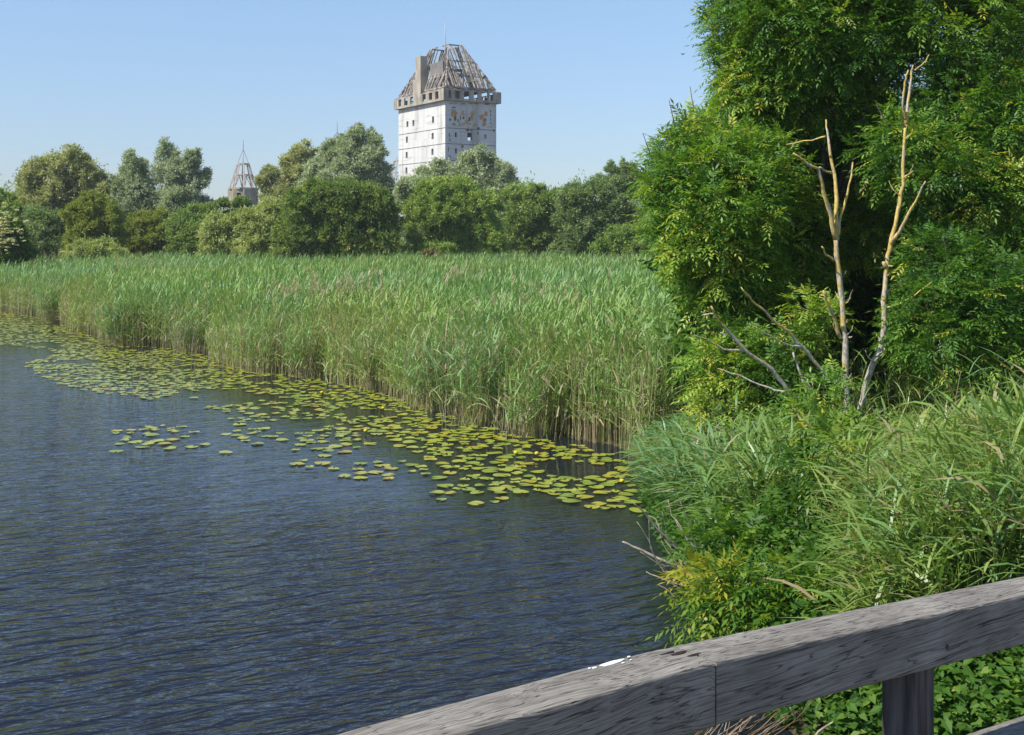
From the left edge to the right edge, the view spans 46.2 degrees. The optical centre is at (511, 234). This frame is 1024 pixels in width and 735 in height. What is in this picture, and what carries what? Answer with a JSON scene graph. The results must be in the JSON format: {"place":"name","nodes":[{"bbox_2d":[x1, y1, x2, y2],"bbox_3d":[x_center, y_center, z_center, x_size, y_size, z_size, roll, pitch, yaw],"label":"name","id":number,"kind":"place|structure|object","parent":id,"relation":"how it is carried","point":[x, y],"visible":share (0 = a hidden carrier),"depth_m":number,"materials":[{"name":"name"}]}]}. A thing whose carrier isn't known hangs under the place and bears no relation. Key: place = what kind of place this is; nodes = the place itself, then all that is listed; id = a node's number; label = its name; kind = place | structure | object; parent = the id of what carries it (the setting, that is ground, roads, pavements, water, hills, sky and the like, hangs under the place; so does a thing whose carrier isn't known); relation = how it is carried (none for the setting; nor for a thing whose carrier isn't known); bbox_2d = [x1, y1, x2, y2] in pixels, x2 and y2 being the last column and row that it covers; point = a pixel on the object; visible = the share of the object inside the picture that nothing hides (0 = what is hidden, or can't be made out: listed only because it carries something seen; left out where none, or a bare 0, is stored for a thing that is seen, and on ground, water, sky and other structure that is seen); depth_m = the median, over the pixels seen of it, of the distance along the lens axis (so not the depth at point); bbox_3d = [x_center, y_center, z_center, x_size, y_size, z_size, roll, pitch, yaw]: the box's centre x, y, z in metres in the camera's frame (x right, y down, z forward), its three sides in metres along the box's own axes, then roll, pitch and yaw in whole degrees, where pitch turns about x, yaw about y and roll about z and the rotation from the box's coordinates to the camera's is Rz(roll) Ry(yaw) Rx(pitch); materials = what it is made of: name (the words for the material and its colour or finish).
{"place":"outdoors","nodes":[
{"label":"outdoors","id":0,"kind":"place"},
{"bbox_2d":[0,310,792,734],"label":"water","id":1,"kind":"structure","parent":0,"point":[242,588],"depth_m":12.82,"materials":[{"name":"blue liquid"}]},
{"bbox_2d":[125,347,142,391],"bbox_3d":[-8.133,2.978,25.799,0.395,1.144,0.043,0,0,0],"label":"reed stalk","id":2,"kind":"object","parent":1,"relation":"on","point":[128,371],"visible":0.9,"depth_m":25.80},
{"bbox_2d":[132,348,145,397],"bbox_3d":[-7.906,2.951,25.486,0.341,1.198,0.043,0,0,0],"label":"reed stalk","id":3,"kind":"object","parent":1,"relation":"on","point":[134,374],"visible":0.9,"depth_m":25.48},
{"bbox_2d":[148,349,152,399],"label":"reed stalk","id":4,"kind":"object","parent":1,"relation":"on","point":[148,376],"visible":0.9,"depth_m":25.48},
{"bbox_2d":[173,322,179,369],"bbox_3d":[-6.950,2.675,24.886,0.178,1.750,0.034,0,0,5],"label":"reed stalk","id":5,"kind":"object","parent":1,"relation":"on","point":[174,347],"visible":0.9,"depth_m":24.88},
{"bbox_2d":[182,316,188,369],"bbox_3d":[-7.183,2.665,26.453,0.192,1.769,0.036,0,0,5],"label":"reed stalk","id":6,"kind":"object","parent":1,"relation":"on","point":[183,345],"visible":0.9,"depth_m":26.45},
{"bbox_2d":[191,323,197,384],"bbox_3d":[-7.360,2.759,27.856,0.184,1.582,0.035,0,0,5],"label":"reed stalk","id":7,"kind":"object","parent":1,"relation":"on","point":[191,357],"visible":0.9,"depth_m":27.85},
{"bbox_2d":[194,342,197,389],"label":"reed stalk","id":8,"kind":"object","parent":1,"relation":"on","point":[194,370],"visible":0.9,"depth_m":27.13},
{"bbox_2d":[222,341,226,372],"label":"reed stalk","id":9,"kind":"object","parent":1,"relation":"on","point":[222,355],"visible":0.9,"depth_m":30.26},
{"bbox_2d":[248,345,264,371],"bbox_3d":[-6.516,3.157,30.698,0.630,0.697,0.235,0,0,0],"label":"dead reed bundle","id":10,"kind":"object","parent":1,"relation":"on","point":[259,363],"visible":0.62,"depth_m":30.68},
{"bbox_2d":[289,462,304,464],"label":"lily pad","id":11,"kind":"object","parent":1,"relation":"on","point":[295,463],"visible":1,"depth_m":18.30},
{"bbox_2d":[0,312,635,508],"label":"lily pads","id":12,"kind":"object","parent":1,"relation":"on","point":[59,357],"visible":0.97,"depth_m":27.93,"materials":[{"name":"plant"}]},
{"bbox_2d":[314,461,330,464],"bbox_3d":[-2.896,3.478,18.321,0.254,0.011,0.246,0,1,9],"label":"lily pad","id":13,"kind":"object","parent":1,"relation":"on","point":[324,462],"visible":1,"depth_m":18.34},
{"bbox_2d":[329,444,341,447],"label":"lily pad","id":14,"kind":"object","parent":1,"relation":"on","point":[334,445],"visible":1,"depth_m":19.84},
{"bbox_2d":[353,476,367,478],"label":"lily pad","id":15,"kind":"object","parent":1,"relation":"on","point":[359,477],"visible":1,"depth_m":17.26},
{"bbox_2d":[369,470,382,473],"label":"lily pad","id":16,"kind":"object","parent":1,"relation":"on","point":[374,471],"visible":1,"depth_m":17.66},
{"bbox_2d":[375,464,389,466],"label":"lily pad","id":17,"kind":"object","parent":1,"relation":"on","point":[384,465],"visible":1,"depth_m":18.17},
{"bbox_2d":[403,440,416,442],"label":"lily pad","id":18,"kind":"object","parent":1,"relation":"on","point":[407,441],"visible":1,"depth_m":20.22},
{"bbox_2d":[432,476,446,478],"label":"lily pad","id":19,"kind":"object","parent":1,"relation":"on","point":[438,477],"visible":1,"depth_m":17.24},
{"bbox_2d":[437,484,453,486],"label":"lily pad","id":20,"kind":"object","parent":1,"relation":"on","point":[443,485],"visible":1,"depth_m":16.68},
{"bbox_2d":[443,471,456,473],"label":"lily pad","id":21,"kind":"object","parent":1,"relation":"on","point":[449,472],"visible":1,"depth_m":17.61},
{"bbox_2d":[452,459,465,461],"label":"lily pad","id":22,"kind":"object","parent":1,"relation":"on","point":[458,460],"visible":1,"depth_m":18.54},
{"bbox_2d":[462,487,475,490],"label":"lily pad","id":23,"kind":"object","parent":1,"relation":"on","point":[470,489],"visible":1,"depth_m":16.43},
{"bbox_2d":[466,461,479,463],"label":"lily pad","id":24,"kind":"object","parent":1,"relation":"on","point":[473,462],"visible":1,"depth_m":18.36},
{"bbox_2d":[468,501,483,504],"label":"lily pad","id":25,"kind":"object","parent":1,"relation":"on","point":[476,502],"visible":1,"depth_m":15.61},
{"bbox_2d":[470,490,483,493],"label":"lily pad","id":26,"kind":"object","parent":1,"relation":"on","point":[474,492],"visible":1,"depth_m":16.25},
{"bbox_2d":[482,469,496,471],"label":"lily pad","id":27,"kind":"object","parent":1,"relation":"on","point":[486,470],"visible":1,"depth_m":17.70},
{"bbox_2d":[485,467,500,469],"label":"lily pad","id":28,"kind":"object","parent":1,"relation":"on","point":[492,468],"visible":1,"depth_m":17.93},
{"bbox_2d":[488,487,504,490],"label":"lily pad","id":29,"kind":"object","parent":1,"relation":"on","point":[496,488],"visible":1,"depth_m":16.48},
{"bbox_2d":[493,473,510,476],"bbox_3d":[-0.144,3.480,17.399,0.263,0.012,0.246,1,1,40],"label":"lily pad","id":30,"kind":"object","parent":1,"relation":"on","point":[499,474],"visible":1,"depth_m":17.42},
{"bbox_2d":[500,485,515,487],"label":"lily pad","id":31,"kind":"object","parent":1,"relation":"on","point":[507,486],"visible":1,"depth_m":16.62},
{"bbox_2d":[505,439,518,441],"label":"lily pad","id":32,"kind":"object","parent":1,"relation":"on","point":[513,440],"visible":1,"depth_m":20.36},
{"bbox_2d":[505,466,520,468],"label":"lily pad","id":33,"kind":"object","parent":1,"relation":"on","point":[510,467],"visible":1,"depth_m":17.99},
{"bbox_2d":[513,489,528,492],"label":"lily pad","id":34,"kind":"object","parent":1,"relation":"on","point":[519,491],"visible":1,"depth_m":16.27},
{"bbox_2d":[519,483,534,485],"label":"lily pad","id":35,"kind":"object","parent":1,"relation":"on","point":[525,484],"visible":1,"depth_m":16.78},
{"bbox_2d":[521,479,536,482],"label":"lily pad","id":36,"kind":"object","parent":1,"relation":"on","point":[530,481],"visible":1,"depth_m":17.04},
{"bbox_2d":[533,458,546,460],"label":"lily pad","id":37,"kind":"object","parent":1,"relation":"on","point":[537,459],"visible":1,"depth_m":18.60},
{"bbox_2d":[534,484,548,486],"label":"lily pad","id":38,"kind":"object","parent":1,"relation":"on","point":[536,485],"visible":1,"depth_m":16.65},
{"bbox_2d":[540,489,555,492],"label":"lily pad","id":39,"kind":"object","parent":1,"relation":"on","point":[550,490],"visible":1,"depth_m":16.37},
{"bbox_2d":[553,483,566,486],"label":"lily pad","id":40,"kind":"object","parent":1,"relation":"on","point":[560,485],"visible":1,"depth_m":16.67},
{"bbox_2d":[559,493,574,496],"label":"lily pad","id":41,"kind":"object","parent":1,"relation":"on","point":[567,494],"visible":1,"depth_m":16.10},
{"bbox_2d":[559,476,574,479],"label":"lily pad","id":42,"kind":"object","parent":1,"relation":"on","point":[566,477],"visible":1,"depth_m":17.26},
{"bbox_2d":[562,498,579,501],"bbox_3d":[0.786,3.481,15.723,0.265,0.010,0.261,0,-2,1],"label":"lily pad","id":43,"kind":"object","parent":1,"relation":"on","point":[568,500],"visible":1,"depth_m":15.73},
{"bbox_2d":[571,491,584,493],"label":"lily pad","id":44,"kind":"object","parent":1,"relation":"on","point":[577,492],"visible":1,"depth_m":16.22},
{"bbox_2d":[576,494,593,497],"bbox_3d":[0.971,3.483,15.987,0.249,0.012,0.256,0,-2,-36],"label":"lily pad","id":45,"kind":"object","parent":1,"relation":"on","point":[584,496],"visible":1,"depth_m":15.99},
{"bbox_2d":[584,505,599,508],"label":"lily pad","id":46,"kind":"object","parent":1,"relation":"on","point":[593,506],"visible":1,"depth_m":15.42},
{"bbox_2d":[584,475,599,478],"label":"lily pad","id":47,"kind":"object","parent":1,"relation":"on","point":[590,477],"visible":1,"depth_m":17.25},
{"bbox_2d":[588,485,603,488],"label":"lily pad","id":48,"kind":"object","parent":1,"relation":"on","point":[599,486],"visible":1,"depth_m":16.58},
{"bbox_2d":[592,453,605,455],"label":"lily pad","id":49,"kind":"object","parent":1,"relation":"on","point":[597,454],"visible":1,"depth_m":19.04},
{"bbox_2d":[593,501,605,504],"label":"lily pad","id":50,"kind":"object","parent":1,"relation":"on","point":[599,503],"visible":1,"depth_m":15.59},
{"bbox_2d":[593,490,610,493],"bbox_3d":[1.218,3.481,16.248,0.245,0.010,0.220,-3,-1,33],"label":"lily pad","id":51,"kind":"object","parent":1,"relation":"on","point":[599,491],"visible":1,"depth_m":16.26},
{"bbox_2d":[599,482,614,485],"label":"lily pad","id":52,"kind":"object","parent":1,"relation":"on","point":[608,484],"visible":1,"depth_m":16.74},
{"bbox_2d":[606,499,620,501],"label":"lily pad","id":53,"kind":"object","parent":1,"relation":"on","point":[610,500],"visible":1,"depth_m":15.73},
{"bbox_2d":[606,505,625,507],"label":"lily pad","id":54,"kind":"object","parent":1,"relation":"on","point":[619,506],"visible":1,"depth_m":15.42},
{"bbox_2d":[612,496,629,499],"bbox_3d":[1.446,3.490,15.929,0.242,0.011,0.226,1,-1,38],"label":"lily pad","id":55,"kind":"object","parent":1,"relation":"on","point":[621,497],"visible":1,"depth_m":15.94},
{"bbox_2d":[618,492,633,495],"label":"lily pad","id":56,"kind":"object","parent":1,"relation":"on","point":[626,493],"visible":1,"depth_m":16.19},
{"bbox_2d":[624,489,637,491],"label":"lily pad","id":57,"kind":"object","parent":1,"relation":"on","point":[631,490],"visible":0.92,"depth_m":16.39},
{"bbox_2d":[624,499,641,502],"bbox_3d":[1.579,3.479,15.653,0.249,0.011,0.259,0,-2,5],"label":"lily pad","id":58,"kind":"object","parent":1,"relation":"on","point":[630,501],"visible":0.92,"depth_m":15.69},
{"bbox_2d":[629,507,646,511],"bbox_3d":[1.613,3.481,15.198,0.257,0.010,0.240,3,1,27],"label":"lily pad","id":59,"kind":"object","parent":1,"relation":"on","point":[634,509],"visible":0.75,"depth_m":15.19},
{"bbox_2d":[1,237,997,734],"bbox_3d":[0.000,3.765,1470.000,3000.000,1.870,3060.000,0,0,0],"label":"ground","id":60,"kind":"structure","parent":0,"point":[797,723],"depth_m":20.74,"materials":[{"name":"soil"}]},
{"bbox_2d":[0,187,30,219],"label":"bush","id":61,"kind":"object","parent":60,"relation":"on","point":[12,204],"visible":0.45,"depth_m":99.30,"materials":[{"name":"green plant"}]},
{"bbox_2d":[0,202,39,268],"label":"elder bush","id":62,"kind":"object","parent":60,"relation":"on","point":[15,244],"visible":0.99,"depth_m":63.48,"materials":[{"name":"green plant"}]},
{"bbox_2d":[21,201,71,262],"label":"bush","id":63,"kind":"object","parent":60,"relation":"on","point":[41,223],"visible":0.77,"depth_m":87.46,"materials":[{"name":"green plant"}]},
{"bbox_2d":[10,143,112,258],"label":"willow tree","id":64,"kind":"object","parent":60,"relation":"on","point":[44,181],"visible":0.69,"depth_m":103.44,"materials":[{"name":"green plant"}]},
{"bbox_2d":[57,189,131,258],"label":"bush","id":65,"kind":"object","parent":60,"relation":"on","point":[88,216],"visible":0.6,"depth_m":83.34,"materials":[{"name":"green plant"}]},
{"bbox_2d":[60,233,131,261],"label":"bush","id":66,"kind":"object","parent":60,"relation":"on","point":[97,246],"visible":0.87,"depth_m":77.33,"materials":[{"name":"green plant"}]},
{"bbox_2d":[116,200,174,257],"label":"bush","id":67,"kind":"object","parent":60,"relation":"on","point":[146,229],"visible":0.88,"depth_m":87.29,"materials":[{"name":"green plant"}]},
{"bbox_2d":[108,135,216,254],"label":"tree","id":68,"kind":"object","parent":60,"relation":"on","point":[185,179],"visible":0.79,"depth_m":109.18,"materials":[{"name":"green plant"}]},
{"bbox_2d":[162,200,223,258],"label":"bush","id":69,"kind":"object","parent":60,"relation":"on","point":[181,224],"visible":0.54,"depth_m":85.23,"materials":[{"name":"green plant"}]},
{"bbox_2d":[209,195,254,251],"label":"bush","id":70,"kind":"object","parent":60,"relation":"on","point":[236,201],"visible":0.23,"depth_m":95.42,"materials":[{"name":"green plant"}]},
{"bbox_2d":[194,194,284,260],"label":"bush","id":71,"kind":"object","parent":60,"relation":"on","point":[246,228],"visible":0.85,"depth_m":83.10,"materials":[{"name":"green plant"}]},
{"bbox_2d":[228,142,258,208],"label":"tower spire","id":72,"kind":"structure","parent":60,"relation":"on","point":[251,191],"depth_m":183.88,"materials":[{"name":"metal"}]},
{"bbox_2d":[251,163,286,209],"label":"willow tree","id":73,"kind":"object","parent":60,"relation":"on","point":[266,176],"visible":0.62,"depth_m":117.78,"materials":[{"name":"green plant"}]},
{"bbox_2d":[271,138,318,240],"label":"willow tree","id":74,"kind":"object","parent":60,"relation":"on","point":[290,163],"visible":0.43,"depth_m":120.94,"materials":[{"name":"green plant"}]},
{"bbox_2d":[0,168,661,261],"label":"distant wood","id":75,"kind":"object","parent":60,"relation":"on","point":[402,232],"visible":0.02,"depth_m":127.73,"materials":[{"name":"green plant"}]},
{"bbox_2d":[267,174,407,262],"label":"bush","id":76,"kind":"object","parent":60,"relation":"on","point":[348,226],"visible":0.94,"depth_m":79.32,"materials":[{"name":"green plant"}]},
{"bbox_2d":[294,120,395,256],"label":"willow tree","id":77,"kind":"object","parent":60,"relation":"on","point":[357,151],"visible":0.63,"depth_m":115.26,"materials":[{"name":"green plant"}]},
{"bbox_2d":[385,158,398,249],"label":"bush","id":78,"kind":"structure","parent":60,"relation":"on","point":[394,161],"depth_m":230.90,"materials":[{"name":"plant"}]},
{"bbox_2d":[390,172,430,258],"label":"bush","id":79,"kind":"object","parent":60,"relation":"on","point":[405,185],"visible":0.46,"depth_m":91.43,"materials":[{"name":"green plant"}]},
{"bbox_2d":[420,249,444,259],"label":"bush","id":80,"kind":"object","parent":60,"relation":"on","point":[433,252],"visible":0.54,"depth_m":75.91,"materials":[{"name":"green plant"}]},
{"bbox_2d":[394,22,500,239],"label":"castle tower","id":81,"kind":"structure","parent":60,"relation":"on","point":[445,120],"depth_m":204.68,"materials":[{"name":"white paint"}]},
{"bbox_2d":[397,173,512,262],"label":"bush","id":82,"kind":"object","parent":60,"relation":"on","point":[434,205],"visible":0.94,"depth_m":81.30,"materials":[{"name":"green plant"}]},
{"bbox_2d":[410,141,522,235],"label":"willow tree","id":83,"kind":"object","parent":60,"relation":"on","point":[483,167],"visible":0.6,"depth_m":111.39,"materials":[{"name":"green plant"}]},
{"bbox_2d":[0,247,1001,450],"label":"reed bed","id":84,"kind":"object","parent":60,"relation":"on","point":[549,338],"visible":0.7,"depth_m":29.55,"materials":[{"name":"green plant"}]},
{"bbox_2d":[494,180,570,259],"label":"bush","id":85,"kind":"object","parent":60,"relation":"on","point":[529,231],"visible":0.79,"depth_m":86.99,"materials":[{"name":"green plant"}]},
{"bbox_2d":[546,174,647,257],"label":"bush","id":86,"kind":"object","parent":60,"relation":"on","point":[575,205],"visible":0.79,"depth_m":83.24,"materials":[{"name":"green plant"}]},
{"bbox_2d":[586,155,651,222],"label":"tree","id":87,"kind":"object","parent":60,"relation":"on","point":[618,176],"visible":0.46,"depth_m":107.48,"materials":[{"name":"green plant"}]},
{"bbox_2d":[587,214,656,258],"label":"bush","id":88,"kind":"object","parent":60,"relation":"on","point":[619,239],"visible":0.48,"depth_m":77.52,"materials":[{"name":"green plant"}]},
{"bbox_2d":[622,500,706,619],"bbox_3d":[1.439,3.016,10.931,0.824,1.300,0.569,0,0,0],"label":"dry branch","id":89,"kind":"object","parent":60,"relation":"on","point":[664,537],"visible":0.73,"depth_m":11.06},
{"bbox_2d":[620,87,857,407],"bbox_3d":[3.488,0.556,17.781,2.677,5.465,4.687,0,0,38],"label":"ash tree","id":90,"kind":"object","parent":60,"relation":"on","point":[687,198],"visible":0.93,"depth_m":16.74,"materials":[{"name":"green plant"}]},
{"bbox_2d":[644,534,870,648],"bbox_3d":[2.143,3.014,9.580,2.196,1.278,1.564,0,0,17],"label":"ash sapling","id":91,"kind":"object","parent":60,"relation":"on","point":[752,583],"visible":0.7,"depth_m":9.57,"materials":[{"name":"green plant"}]},
{"bbox_2d":[663,303,852,433],"bbox_3d":[3.358,2.104,16.121,2.635,2.364,2.025,0,0,0],"label":"ash sapling","id":92,"kind":"object","parent":60,"relation":"on","point":[712,360],"visible":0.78,"depth_m":15.88,"materials":[{"name":"green plant"}]},
{"bbox_2d":[629,416,906,640],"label":"bank herbs","id":93,"kind":"object","parent":60,"relation":"on","point":[670,521],"visible":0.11,"depth_m":11.22,"materials":[{"name":"green plant"}]},
{"bbox_2d":[656,403,880,616],"bbox_3d":[2.685,2.601,10.775,2.759,2.159,1.682,0,0,0],"label":"ash sapling","id":94,"kind":"object","parent":60,"relation":"on","point":[752,542],"visible":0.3,"depth_m":10.88,"materials":[{"name":"green plant"}]},
{"bbox_2d":[695,699,855,734],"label":"dry branch","id":95,"kind":"object","parent":60,"relation":"on","point":[762,727],"visible":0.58,"depth_m":8.09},
{"bbox_2d":[741,119,853,413],"bbox_3d":[3.535,0.752,15.069,1.911,4.497,0.731,0,0,-32],"label":"dead tree","id":96,"kind":"object","parent":60,"relation":"on","point":[835,223],"visible":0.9,"depth_m":15.17,"materials":[{"name":"wood"}]},
{"bbox_2d":[740,278,863,409],"bbox_3d":[3.905,1.890,15.816,1.771,2.705,1.120,0,0,-10],"label":"ash sapling","id":97,"kind":"object","parent":60,"relation":"on","point":[824,307],"visible":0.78,"depth_m":15.71,"materials":[{"name":"green plant"}]},
{"bbox_2d":[610,332,1023,698],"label":"bank grass","id":98,"kind":"structure","parent":60,"relation":"on","point":[933,502],"depth_m":9.71,"materials":[{"name":"green plant"}]},
{"bbox_2d":[695,306,800,400],"bbox_3d":[2.804,1.470,14.867,1.537,1.236,0.600,0,0,-21],"label":"fallen branch","id":99,"kind":"object","parent":98,"relation":"on","point":[778,378],"visible":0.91,"depth_m":14.66,"materials":[{"name":"wood"}]},
{"bbox_2d":[792,352,816,403],"bbox_3d":[3.660,1.797,15.004,0.313,0.661,0.060,0,0,0],"label":"dead stump","id":100,"kind":"object","parent":98,"relation":"on","point":[796,361],"visible":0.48,"depth_m":14.99,"materials":[{"name":"wood"}]},
{"bbox_2d":[637,67,1019,400],"bbox_3d":[6.738,-0.057,22.782,11.748,7.204,7.307,0,0,-21],"label":"thicket","id":101,"kind":"object","parent":60,"relation":"on","point":[865,293],"visible":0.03,"depth_m":21.00,"materials":[{"name":"green plant"}]},
{"bbox_2d":[770,354,886,454],"bbox_3d":[3.687,2.394,13.946,1.556,1.868,2.370,0,0,0],"label":"ash sapling","id":102,"kind":"object","parent":60,"relation":"on","point":[803,397],"visible":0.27,"depth_m":14.32,"materials":[{"name":"green plant"}]},
{"bbox_2d":[684,0,977,407],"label":"ash tree","id":103,"kind":"object","parent":60,"relation":"on","point":[797,57],"visible":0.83,"depth_m":17.96,"materials":[{"name":"green plant"}]},
{"bbox_2d":[745,562,1023,734],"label":"bindweed","id":104,"kind":"object","parent":60,"relation":"on","point":[974,694],"visible":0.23,"depth_m":7.68,"materials":[{"name":"green plant"}]},
{"bbox_2d":[857,54,931,411],"bbox_3d":[4.919,0.303,15.365,1.241,5.334,0.529,0,0,-18],"label":"dead tree","id":105,"kind":"object","parent":60,"relation":"on","point":[893,237],"visible":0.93,"depth_m":15.47,"materials":[{"name":"wood"}]},
{"bbox_2d":[830,0,1023,388],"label":"ash tree","id":106,"kind":"object","parent":60,"relation":"on","point":[973,147],"visible":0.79,"depth_m":16.92,"materials":[{"name":"green plant"}]},
{"bbox_2d":[866,211,1023,408],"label":"ash tree","id":107,"kind":"object","parent":60,"relation":"on","point":[951,327],"visible":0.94,"depth_m":15.43,"materials":[{"name":"green plant"}]},
{"bbox_2d":[0,0,1023,216],"label":"sky","id":108,"kind":"structure","parent":0,"point":[580,83],"materials":[{"name":"blue"}]},
{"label":"bridge deck","id":109,"kind":"structure","parent":0,"visible":0},
{"bbox_2d":[336,577,1023,734],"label":"wooden handrail","id":110,"kind":"object","parent":109,"relation":"on","point":[901,650],"visible":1,"depth_m":2.71,"materials":[{"name":"grey wood"}]},
{"bbox_2d":[588,656,631,668],"bbox_3d":[0.214,0.913,2.557,0.122,0.001,0.026,0,0,-37],"label":"bird dropping","id":111,"kind":"object","parent":110,"relation":"on","point":[611,662],"visible":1,"depth_m":2.56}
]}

